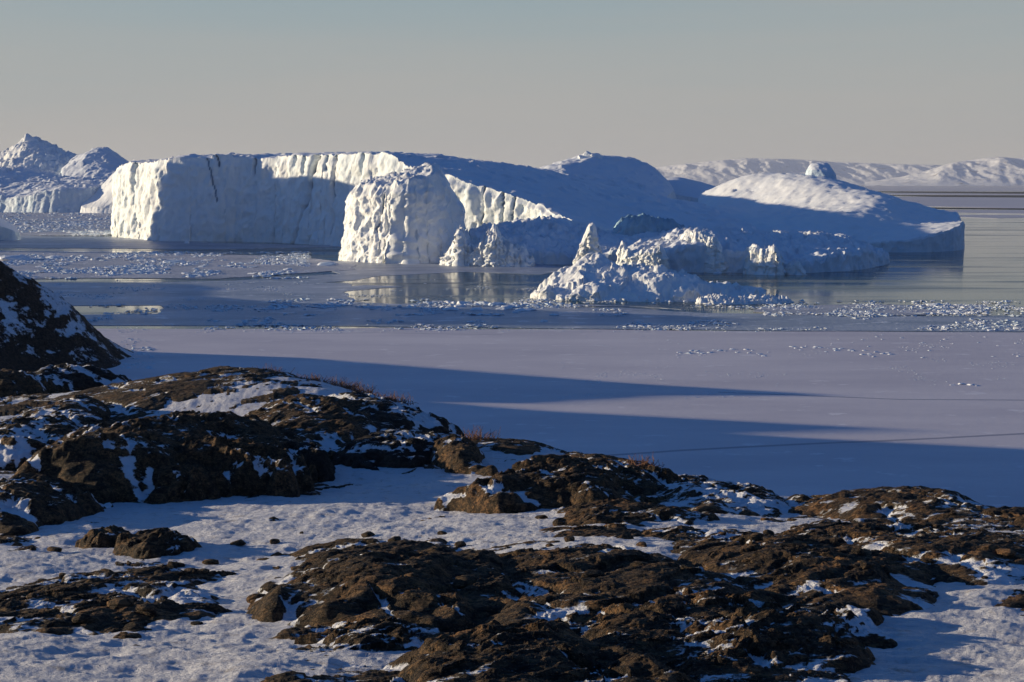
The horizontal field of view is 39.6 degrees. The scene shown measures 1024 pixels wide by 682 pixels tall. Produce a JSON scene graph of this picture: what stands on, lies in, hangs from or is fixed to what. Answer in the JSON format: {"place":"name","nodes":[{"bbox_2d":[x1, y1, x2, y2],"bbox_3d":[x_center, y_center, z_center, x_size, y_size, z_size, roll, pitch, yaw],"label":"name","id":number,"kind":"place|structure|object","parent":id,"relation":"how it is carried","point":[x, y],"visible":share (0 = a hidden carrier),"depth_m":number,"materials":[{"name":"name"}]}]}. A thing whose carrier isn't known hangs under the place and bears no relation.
{"place":"outdoors","nodes":[
{"label":"outdoors","id":0,"kind":"place"},
{"bbox_2d":[0,261,133,371],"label":"headland","id":1,"kind":"structure","parent":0,"point":[41,326],"depth_m":378.06,"materials":[{"name":"stone"}]},
{"bbox_2d":[0,376,1023,681],"bbox_3d":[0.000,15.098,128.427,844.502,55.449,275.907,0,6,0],"label":"snowy ground","id":2,"kind":"structure","parent":0,"point":[960,632],"depth_m":49.58,"materials":[{"name":"snow"}]},
{"bbox_2d":[6,545,37,551],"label":"rock outcrop","id":3,"kind":"object","parent":2,"relation":"on","point":[23,548],"visible":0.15,"depth_m":56.06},
{"bbox_2d":[0,368,66,396],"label":"rock outcrop","id":4,"kind":"object","parent":2,"relation":"on","point":[15,382],"visible":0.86,"depth_m":130.99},
{"bbox_2d":[0,473,103,536],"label":"rock outcrop","id":5,"kind":"object","parent":2,"relation":"on","point":[30,503],"visible":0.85,"depth_m":65.21,"materials":[{"name":"stone"}]},
{"bbox_2d":[47,546,61,551],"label":"stone","id":6,"kind":"object","parent":2,"relation":"on","point":[56,549],"visible":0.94,"depth_m":55.05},
{"bbox_2d":[0,394,111,470],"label":"rock outcrop","id":7,"kind":"object","parent":2,"relation":"on","point":[26,434],"visible":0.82,"depth_m":97.98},
{"bbox_2d":[23,363,131,391],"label":"rock outcrop","id":8,"kind":"object","parent":2,"relation":"on","point":[69,378],"visible":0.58,"depth_m":141.09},
{"bbox_2d":[79,490,113,508],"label":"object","id":9,"kind":"object","parent":2,"relation":"on","point":[105,505],"visible":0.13,"depth_m":70.32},
{"bbox_2d":[75,525,129,548],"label":"rock outcrop","id":10,"kind":"object","parent":2,"relation":"on","point":[103,537],"visible":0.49,"depth_m":56.86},
{"bbox_2d":[0,562,238,634],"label":"rock outcrop","id":11,"kind":"object","parent":2,"relation":"on","point":[93,593],"visible":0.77,"depth_m":40.96,"materials":[{"name":"stone"}]},
{"bbox_2d":[26,592,36,598],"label":"stone","id":12,"kind":"object","parent":11,"relation":"on","point":[31,595],"visible":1,"depth_m":40.96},
{"bbox_2d":[72,613,94,622],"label":"stone","id":13,"kind":"object","parent":11,"relation":"on","point":[82,618],"visible":1,"depth_m":36.93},
{"bbox_2d":[107,598,133,608],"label":"stone","id":14,"kind":"object","parent":11,"relation":"on","point":[117,603],"visible":0.9,"depth_m":38.74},
{"bbox_2d":[136,604,156,615],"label":"stone","id":15,"kind":"object","parent":11,"relation":"on","point":[147,610],"visible":1,"depth_m":38.10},
{"bbox_2d":[97,617,151,638],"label":"rock outcrop","id":16,"kind":"object","parent":2,"relation":"on","point":[115,624],"visible":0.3,"depth_m":36.79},
{"bbox_2d":[122,622,143,629],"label":"stone","id":17,"kind":"object","parent":2,"relation":"on","point":[132,625],"visible":0.79,"depth_m":36.37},
{"bbox_2d":[52,370,251,423],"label":"rock outcrop","id":18,"kind":"object","parent":2,"relation":"on","point":[138,398],"visible":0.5,"depth_m":116.19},
{"bbox_2d":[113,527,201,561],"bbox_3d":[-13.821,8.440,55.621,4.120,2.502,6.532,0,6,0],"label":"rock outcrop","id":19,"kind":"object","parent":2,"relation":"on","point":[153,543],"visible":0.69,"depth_m":54.55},
{"bbox_2d":[14,410,334,503],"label":"rock outcrop","id":20,"kind":"object","parent":2,"relation":"on","point":[123,462],"visible":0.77,"depth_m":74.52,"materials":[{"name":"stone"}]},
{"bbox_2d":[202,559,218,564],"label":"stone","id":21,"kind":"object","parent":2,"relation":"on","point":[210,562],"visible":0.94,"depth_m":52.34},
{"bbox_2d":[155,435,317,500],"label":"rock outcrop","id":22,"kind":"object","parent":2,"relation":"on","point":[248,466],"visible":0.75,"depth_m":75.23,"materials":[{"name":"stone"}]},
{"bbox_2d":[175,366,297,378],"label":"rock outcrop","id":23,"kind":"object","parent":2,"relation":"on","point":[247,369],"visible":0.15,"depth_m":122.69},
{"bbox_2d":[230,539,245,545],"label":"stone","id":24,"kind":"object","parent":2,"relation":"on","point":[240,542],"visible":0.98,"depth_m":56.22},
{"bbox_2d":[282,440,335,482],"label":"rock outcrop","id":25,"kind":"object","parent":2,"relation":"on","point":[318,457],"visible":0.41,"depth_m":81.87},
{"bbox_2d":[244,393,380,451],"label":"rock outcrop","id":26,"kind":"object","parent":2,"relation":"on","point":[334,423],"visible":0.55,"depth_m":100.66,"materials":[{"name":"stone"}]},
{"bbox_2d":[304,373,332,381],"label":"dry shrub","id":27,"kind":"object","parent":2,"relation":"on","point":[316,378],"visible":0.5,"depth_m":122.11,"materials":[{"name":"brown plant"}]},
{"bbox_2d":[315,376,361,387],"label":"dry shrub","id":28,"kind":"object","parent":2,"relation":"on","point":[340,384],"visible":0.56,"depth_m":121.21,"materials":[{"name":"brown plant"}]},
{"bbox_2d":[339,381,363,391],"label":"dry shrub","id":29,"kind":"object","parent":2,"relation":"on","point":[349,387],"visible":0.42,"depth_m":120.17,"materials":[{"name":"brown plant"}]},
{"bbox_2d":[332,381,377,394],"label":"dry shrub","id":30,"kind":"object","parent":2,"relation":"on","point":[364,391],"visible":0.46,"depth_m":118.23,"materials":[{"name":"brown plant"}]},
{"bbox_2d":[257,538,454,568],"bbox_3d":[-5.712,8.209,52.265,9.307,2.329,11.936,0,6,0],"label":"rock outcrop","id":31,"kind":"object","parent":2,"relation":"on","point":[344,545],"visible":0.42,"depth_m":52.31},
{"bbox_2d":[305,616,430,651],"bbox_3d":[-3.544,7.570,35.058,4.610,2.207,8.910,-1,7,-11],"label":"rock outcrop","id":32,"kind":"object","parent":2,"relation":"on","point":[375,634],"visible":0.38,"depth_m":33.06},
{"bbox_2d":[361,531,374,537],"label":"stone","id":33,"kind":"object","parent":2,"relation":"on","point":[367,534],"visible":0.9,"depth_m":56.69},
{"bbox_2d":[246,546,523,632],"bbox_3d":[-3.463,7.707,41.217,10.618,3.966,18.078,-3,7,-25],"label":"rock outcrop","id":34,"kind":"object","parent":2,"relation":"on","point":[330,589],"visible":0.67,"depth_m":37.53,"materials":[{"name":"stone"}]},
{"bbox_2d":[246,593,265,602],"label":"stone","id":35,"kind":"object","parent":34,"relation":"on","point":[251,598],"visible":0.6,"depth_m":40.46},
{"bbox_2d":[264,584,277,591],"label":"stone","id":36,"kind":"object","parent":34,"relation":"on","point":[269,587],"visible":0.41,"depth_m":39.03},
{"bbox_2d":[452,575,476,588],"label":"stone","id":37,"kind":"object","parent":34,"relation":"on","point":[462,581],"visible":0.86,"depth_m":38.15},
{"bbox_2d":[330,429,441,469],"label":"rock outcrop","id":38,"kind":"object","parent":2,"relation":"on","point":[399,448],"visible":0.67,"depth_m":87.42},
{"bbox_2d":[323,391,465,436],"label":"rock outcrop","id":39,"kind":"object","parent":2,"relation":"on","point":[387,413],"visible":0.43,"depth_m":104.69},
{"bbox_2d":[389,391,418,405],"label":"dry shrub","id":40,"kind":"object","parent":39,"relation":"on","point":[402,399],"visible":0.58,"depth_m":110.23,"materials":[{"name":"brown plant"}]},
{"bbox_2d":[454,541,465,547],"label":"stone","id":41,"kind":"object","parent":2,"relation":"on","point":[457,544],"visible":1,"depth_m":52.85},
{"bbox_2d":[430,434,497,475],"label":"rock outcrop","id":42,"kind":"object","parent":2,"relation":"on","point":[454,453],"visible":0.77,"depth_m":84.03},
{"bbox_2d":[466,437,566,455],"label":"rock outcrop","id":43,"kind":"object","parent":2,"relation":"on","point":[518,447],"visible":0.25,"depth_m":89.86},
{"bbox_2d":[458,425,500,440],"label":"dry shrub","id":44,"kind":"object","parent":43,"relation":"on","point":[475,436],"visible":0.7,"depth_m":93.28,"materials":[{"name":"brown plant"}]},
{"bbox_2d":[381,618,697,681],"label":"rock outcrop","id":45,"kind":"object","parent":2,"relation":"on","point":[542,650],"visible":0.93,"depth_m":26.84,"materials":[{"name":"stone"}]},
{"bbox_2d":[434,454,682,513],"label":"rock outcrop","id":46,"kind":"object","parent":2,"relation":"on","point":[547,481],"visible":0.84,"depth_m":66.86,"materials":[{"name":"stone"}]},
{"bbox_2d":[564,536,574,541],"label":"stone","id":47,"kind":"object","parent":2,"relation":"on","point":[568,538],"visible":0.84,"depth_m":50.84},
{"bbox_2d":[541,521,641,537],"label":"rock outcrop","id":48,"kind":"object","parent":2,"relation":"on","point":[612,529],"visible":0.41,"depth_m":54.60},
{"bbox_2d":[531,451,661,468],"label":"rock outcrop","id":49,"kind":"object","parent":2,"relation":"on","point":[608,458],"visible":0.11,"depth_m":84.96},
{"bbox_2d":[615,454,663,467],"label":"dry shrub","id":50,"kind":"object","parent":49,"relation":"on","point":[642,464],"visible":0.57,"depth_m":83.36,"materials":[{"name":"brown plant"}]},
{"bbox_2d":[478,543,754,630],"bbox_3d":[2.461,7.582,38.897,12.110,4.083,22.985,0,6,0],"label":"rock outcrop","id":51,"kind":"object","parent":2,"relation":"on","point":[549,584],"visible":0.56,"depth_m":36.88,"materials":[{"name":"stone"}]},
{"bbox_2d":[581,570,604,578],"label":"stone","id":52,"kind":"object","parent":51,"relation":"on","point":[591,573],"visible":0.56,"depth_m":37.99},
{"bbox_2d":[630,561,650,566],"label":"stone","id":53,"kind":"object","parent":51,"relation":"on","point":[635,563],"visible":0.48,"depth_m":40.84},
{"bbox_2d":[549,498,719,526],"bbox_3d":[4.927,7.964,61.264,9.763,2.733,11.880,0,6,0],"label":"rock outcrop","id":54,"kind":"object","parent":2,"relation":"on","point":[632,512],"visible":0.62,"depth_m":59.14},
{"bbox_2d":[641,525,707,539],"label":"rock outcrop","id":55,"kind":"object","parent":2,"relation":"on","point":[681,532],"visible":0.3,"depth_m":54.27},
{"bbox_2d":[656,474,790,515],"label":"rock outcrop","id":56,"kind":"object","parent":2,"relation":"on","point":[701,493],"visible":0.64,"depth_m":66.83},
{"bbox_2d":[550,589,897,681],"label":"rock outcrop","id":57,"kind":"object","parent":2,"relation":"on","point":[748,633],"visible":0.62,"depth_m":30.68,"materials":[{"name":"stone"}]},
{"bbox_2d":[784,485,1004,522],"bbox_3d":[17.574,8.482,66.180,13.081,4.756,23.219,0,6,0],"label":"rock outcrop","id":58,"kind":"object","parent":2,"relation":"on","point":[913,504],"visible":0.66,"depth_m":63.45,"materials":[{"name":"stone"}]},
{"bbox_2d":[777,521,1023,585],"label":"rock outcrop","id":59,"kind":"object","parent":2,"relation":"on","point":[969,556],"visible":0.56,"depth_m":43.67,"materials":[{"name":"stone"}]},
{"bbox_2d":[920,558,935,563],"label":"stone","id":60,"kind":"object","parent":59,"relation":"on","point":[927,560],"visible":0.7,"depth_m":41.73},
{"bbox_2d":[996,548,1016,557],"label":"stone","id":61,"kind":"object","parent":59,"relation":"on","point":[1005,552],"visible":0.9,"depth_m":41.98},
{"bbox_2d":[915,587,938,597],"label":"rock outcrop","id":62,"kind":"object","parent":2,"relation":"on","point":[935,595],"visible":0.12,"depth_m":37.46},
{"bbox_2d":[948,504,1023,527],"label":"rock outcrop","id":63,"kind":"object","parent":2,"relation":"on","point":[1015,514],"visible":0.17,"depth_m":58.52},
{"bbox_2d":[0,185,1023,331],"bbox_3d":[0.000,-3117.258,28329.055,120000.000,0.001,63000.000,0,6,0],"label":"sea","id":64,"kind":"structure","parent":0,"point":[986,264],"depth_m":719.07,"materials":[{"name":"liquid"}]},
{"bbox_2d":[0,218,20,240],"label":"shadowed iceberg","id":65,"kind":"object","parent":64,"relation":"in","point":[9,231],"visible":0.95,"depth_m":1220.79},
{"bbox_2d":[0,133,76,172],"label":"peaked iceberg","id":66,"kind":"object","parent":64,"relation":"on","point":[28,151],"visible":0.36,"depth_m":2775.82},
{"bbox_2d":[0,167,106,212],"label":"sloping iceberg","id":67,"kind":"object","parent":64,"relation":"in","point":[28,190],"visible":0.74,"depth_m":2357.10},
{"bbox_2d":[0,212,110,235],"bbox_3d":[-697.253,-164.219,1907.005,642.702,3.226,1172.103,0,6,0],"label":"brash ice","id":68,"kind":"structure","parent":64,"relation":"on","point":[52,227],"depth_m":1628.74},
{"bbox_2d":[60,147,128,179],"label":"dark domed iceberg","id":69,"kind":"object","parent":64,"relation":"on","point":[103,163],"visible":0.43,"depth_m":2588.99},
{"bbox_2d":[80,160,134,213],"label":"white slope iceberg","id":70,"kind":"object","parent":64,"relation":"on","point":[100,200],"visible":0.38,"depth_m":2293.14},
{"bbox_2d":[0,236,340,248],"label":"pack ice","id":71,"kind":"structure","parent":64,"relation":"on","point":[74,242],"depth_m":1140.25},
{"bbox_2d":[0,251,358,278],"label":"pack ice","id":72,"kind":"structure","parent":64,"relation":"on","point":[176,270],"depth_m":842.50,"materials":[{"name":"ice"}]},
{"bbox_2d":[0,255,33,260],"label":"ice chunk","id":73,"kind":"object","parent":72,"relation":"on","point":[15,257],"visible":0.93,"depth_m":908.47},
{"bbox_2d":[347,285,405,290],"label":"grey ice","id":74,"kind":"structure","parent":64,"relation":"on","point":[361,287],"depth_m":676.81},
{"bbox_2d":[194,261,562,281],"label":"grey ice","id":75,"kind":"structure","parent":64,"relation":"on","point":[362,270],"depth_m":797.82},
{"bbox_2d":[317,262,337,265],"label":"ice chunk","id":76,"kind":"object","parent":75,"relation":"on","point":[326,263],"visible":1,"depth_m":854.41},
{"bbox_2d":[338,162,465,263],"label":"block iceberg","id":77,"kind":"object","parent":64,"relation":"in","point":[415,215],"visible":0.9,"depth_m":882.35,"materials":[{"name":"ice"}]},
{"bbox_2d":[110,151,755,245],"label":"tabular iceberg","id":78,"kind":"object","parent":64,"relation":"on","point":[297,198],"visible":0.7,"depth_m":1163.17,"materials":[{"name":"ice"}]},
{"bbox_2d":[439,223,534,266],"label":"jagged iceberg","id":79,"kind":"object","parent":64,"relation":"on","point":[494,247],"visible":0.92,"depth_m":845.64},
{"bbox_2d":[38,282,1023,331],"bbox_3d":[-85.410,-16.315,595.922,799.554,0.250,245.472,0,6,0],"label":"young ice","id":80,"kind":"structure","parent":64,"relation":"on","point":[173,294],"depth_m":534.63,"materials":[{"name":"ice"}]},
{"bbox_2d":[54,279,553,300],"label":"brash ice","id":81,"kind":"structure","parent":80,"relation":"on","point":[373,295],"depth_m":662.35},
{"bbox_2d":[267,298,574,315],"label":"brash ice","id":82,"kind":"structure","parent":80,"relation":"on","point":[436,304],"depth_m":577.86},
{"bbox_2d":[87,302,1023,330],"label":"brash ice","id":83,"kind":"structure","parent":80,"relation":"on","point":[943,328],"depth_m":509.60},
{"bbox_2d":[753,304,991,315],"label":"brash ice","id":84,"kind":"structure","parent":80,"relation":"on","point":[904,309],"depth_m":549.78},
{"bbox_2d":[761,299,1023,316],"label":"brash ice","id":85,"kind":"structure","parent":80,"relation":"on","point":[912,307],"depth_m":561.55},
{"bbox_2d":[469,215,613,264],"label":"humped iceberg","id":86,"kind":"object","parent":64,"relation":"on","point":[549,239],"visible":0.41,"depth_m":888.59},
{"bbox_2d":[540,151,675,198],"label":"snowy iceberg","id":87,"kind":"object","parent":64,"relation":"on","point":[631,172],"visible":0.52,"depth_m":1535.01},
{"bbox_2d":[543,303,680,309],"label":"grey ice","id":88,"kind":"structure","parent":64,"relation":"on","point":[609,305],"depth_m":578.16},
{"bbox_2d":[530,252,766,301],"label":"rubble iceberg","id":89,"kind":"object","parent":64,"relation":"on","point":[598,276],"visible":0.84,"depth_m":608.96,"materials":[{"name":"ice"}]},
{"bbox_2d":[666,177,715,201],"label":"rounded iceberg","id":90,"kind":"object","parent":64,"relation":"on","point":[688,189],"visible":0.18,"depth_m":1616.46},
{"bbox_2d":[573,222,889,275],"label":"craggy iceberg","id":91,"kind":"object","parent":64,"relation":"on","point":[690,248],"visible":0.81,"depth_m":797.81,"materials":[{"name":"ice"}]},
{"bbox_2d":[695,293,793,304],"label":"iceberg","id":92,"kind":"object","parent":64,"relation":"on","point":[715,298],"visible":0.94,"depth_m":587.91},
{"bbox_2d":[698,162,964,251],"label":"mounded iceberg","id":93,"kind":"object","parent":64,"relation":"on","point":[817,196],"visible":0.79,"depth_m":1149.80,"materials":[{"name":"ice"}]},
{"bbox_2d":[862,186,1023,190],"bbox_3d":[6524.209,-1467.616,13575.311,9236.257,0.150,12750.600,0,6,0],"label":"distant ice","id":94,"kind":"structure","parent":64,"relation":"on","point":[947,188],"depth_m":11002.67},
{"bbox_2d":[878,191,1023,193],"bbox_3d":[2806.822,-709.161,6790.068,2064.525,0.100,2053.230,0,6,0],"label":"open lead","id":95,"kind":"object","parent":64,"relation":"attached to","point":[951,192],"visible":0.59,"depth_m":6779.49,"materials":[{"name":"grey liquid"}]},
{"bbox_2d":[884,193,1023,194],"bbox_3d":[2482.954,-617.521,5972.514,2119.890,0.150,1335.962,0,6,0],"label":"distant ice","id":96,"kind":"structure","parent":64,"relation":"on","point":[947,194],"depth_m":5716.72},
{"bbox_2d":[892,195,1023,197],"bbox_3d":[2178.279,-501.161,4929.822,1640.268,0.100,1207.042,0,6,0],"label":"open lead","id":97,"kind":"object","parent":64,"relation":"attached to","point":[1018,196],"visible":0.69,"depth_m":5271.70,"materials":[{"name":"grey liquid"}]},
{"bbox_2d":[898,197,1023,207],"bbox_3d":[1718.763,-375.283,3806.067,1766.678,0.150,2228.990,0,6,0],"label":"distant ice","id":98,"kind":"structure","parent":64,"relation":"on","point":[992,202],"depth_m":3663.41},
{"bbox_2d":[931,207,1023,209],"bbox_3d":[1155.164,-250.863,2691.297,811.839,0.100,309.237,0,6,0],"label":"open lead","id":99,"kind":"object","parent":64,"relation":"attached to","point":[977,208],"visible":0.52,"depth_m":2684.51,"materials":[{"name":"grey liquid"}]},
{"bbox_2d":[945,210,1023,213],"bbox_3d":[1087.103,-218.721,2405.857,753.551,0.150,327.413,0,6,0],"label":"distant ice","id":100,"kind":"structure","parent":64,"relation":"on","point":[994,211],"depth_m":2421.11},
{"bbox_2d":[960,215,1023,217],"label":"distant ice","id":101,"kind":"structure","parent":64,"relation":"on","point":[995,216],"depth_m":2070.11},
{"bbox_2d":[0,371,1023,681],"bbox_3d":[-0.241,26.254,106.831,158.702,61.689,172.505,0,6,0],"label":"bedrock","id":102,"kind":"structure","parent":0,"point":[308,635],"depth_m":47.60,"materials":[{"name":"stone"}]},
{"bbox_2d":[616,534,633,538],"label":"stone","id":103,"kind":"object","parent":102,"relation":"on","point":[625,536],"visible":0.69,"depth_m":51.12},
{"bbox_2d":[670,529,937,615],"bbox_3d":[8.116,7.570,43.142,10.032,4.089,23.749,-1,7,-12],"label":"rock outcrop","id":104,"kind":"object","parent":102,"relation":"on","point":[798,570],"visible":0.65,"depth_m":39.46,"materials":[{"name":"stone"}]},
{"bbox_2d":[749,532,763,540],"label":"stone","id":105,"kind":"object","parent":104,"relation":"on","point":[757,536],"visible":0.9,"depth_m":45.67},
{"bbox_2d":[851,547,864,554],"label":"stone","id":106,"kind":"object","parent":104,"relation":"on","point":[857,550],"visible":1,"depth_m":41.65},
{"bbox_2d":[860,561,873,569],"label":"stone","id":107,"kind":"object","parent":104,"relation":"on","point":[864,565],"visible":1,"depth_m":38.78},
{"bbox_2d":[0,0,1023,167],"label":"sky","id":108,"kind":"structure","parent":0,"point":[533,83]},
{"bbox_2d":[96,328,1023,507],"bbox_3d":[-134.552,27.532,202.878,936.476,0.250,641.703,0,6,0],"label":"fast ice","id":109,"kind":"structure","parent":0,"point":[515,383],"depth_m":344.93,"materials":[{"name":"ice"}]},
{"bbox_2d":[120,338,155,368],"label":"brash ice","id":110,"kind":"structure","parent":109,"relation":"on","point":[133,348],"depth_m":405.21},
{"bbox_2d":[120,326,356,332],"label":"brash ice","id":111,"kind":"structure","parent":109,"relation":"on","point":[275,326],"depth_m":478.46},
{"bbox_2d":[119,327,803,331],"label":"brash ice","id":112,"kind":"structure","parent":109,"relation":"on","point":[452,328],"depth_m":479.51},
{"bbox_2d":[559,331,1023,397],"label":"brash ice","id":113,"kind":"structure","parent":109,"relation":"on","point":[772,373],"depth_m":377.55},
{"bbox_2d":[608,433,1023,455],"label":"refrozen crack","id":114,"kind":"object","parent":109,"relation":"on","point":[812,443],"visible":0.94,"depth_m":272.35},
{"bbox_2d":[719,392,1023,400],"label":"refrozen crack","id":115,"kind":"object","parent":109,"relation":"on","point":[869,398],"visible":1,"depth_m":328.94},
{"bbox_2d":[656,158,942,184],"bbox_3d":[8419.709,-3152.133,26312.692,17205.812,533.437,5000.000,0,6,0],"label":"mountain","id":116,"kind":"structure","parent":0,"point":[719,172],"depth_m":25422.00,"materials":[{"name":"snow"}]},
{"bbox_2d":[864,157,1023,185],"bbox_3d":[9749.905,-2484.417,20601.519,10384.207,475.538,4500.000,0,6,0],"label":"mountain","id":117,"kind":"structure","parent":0,"point":[999,171],"depth_m":19457.06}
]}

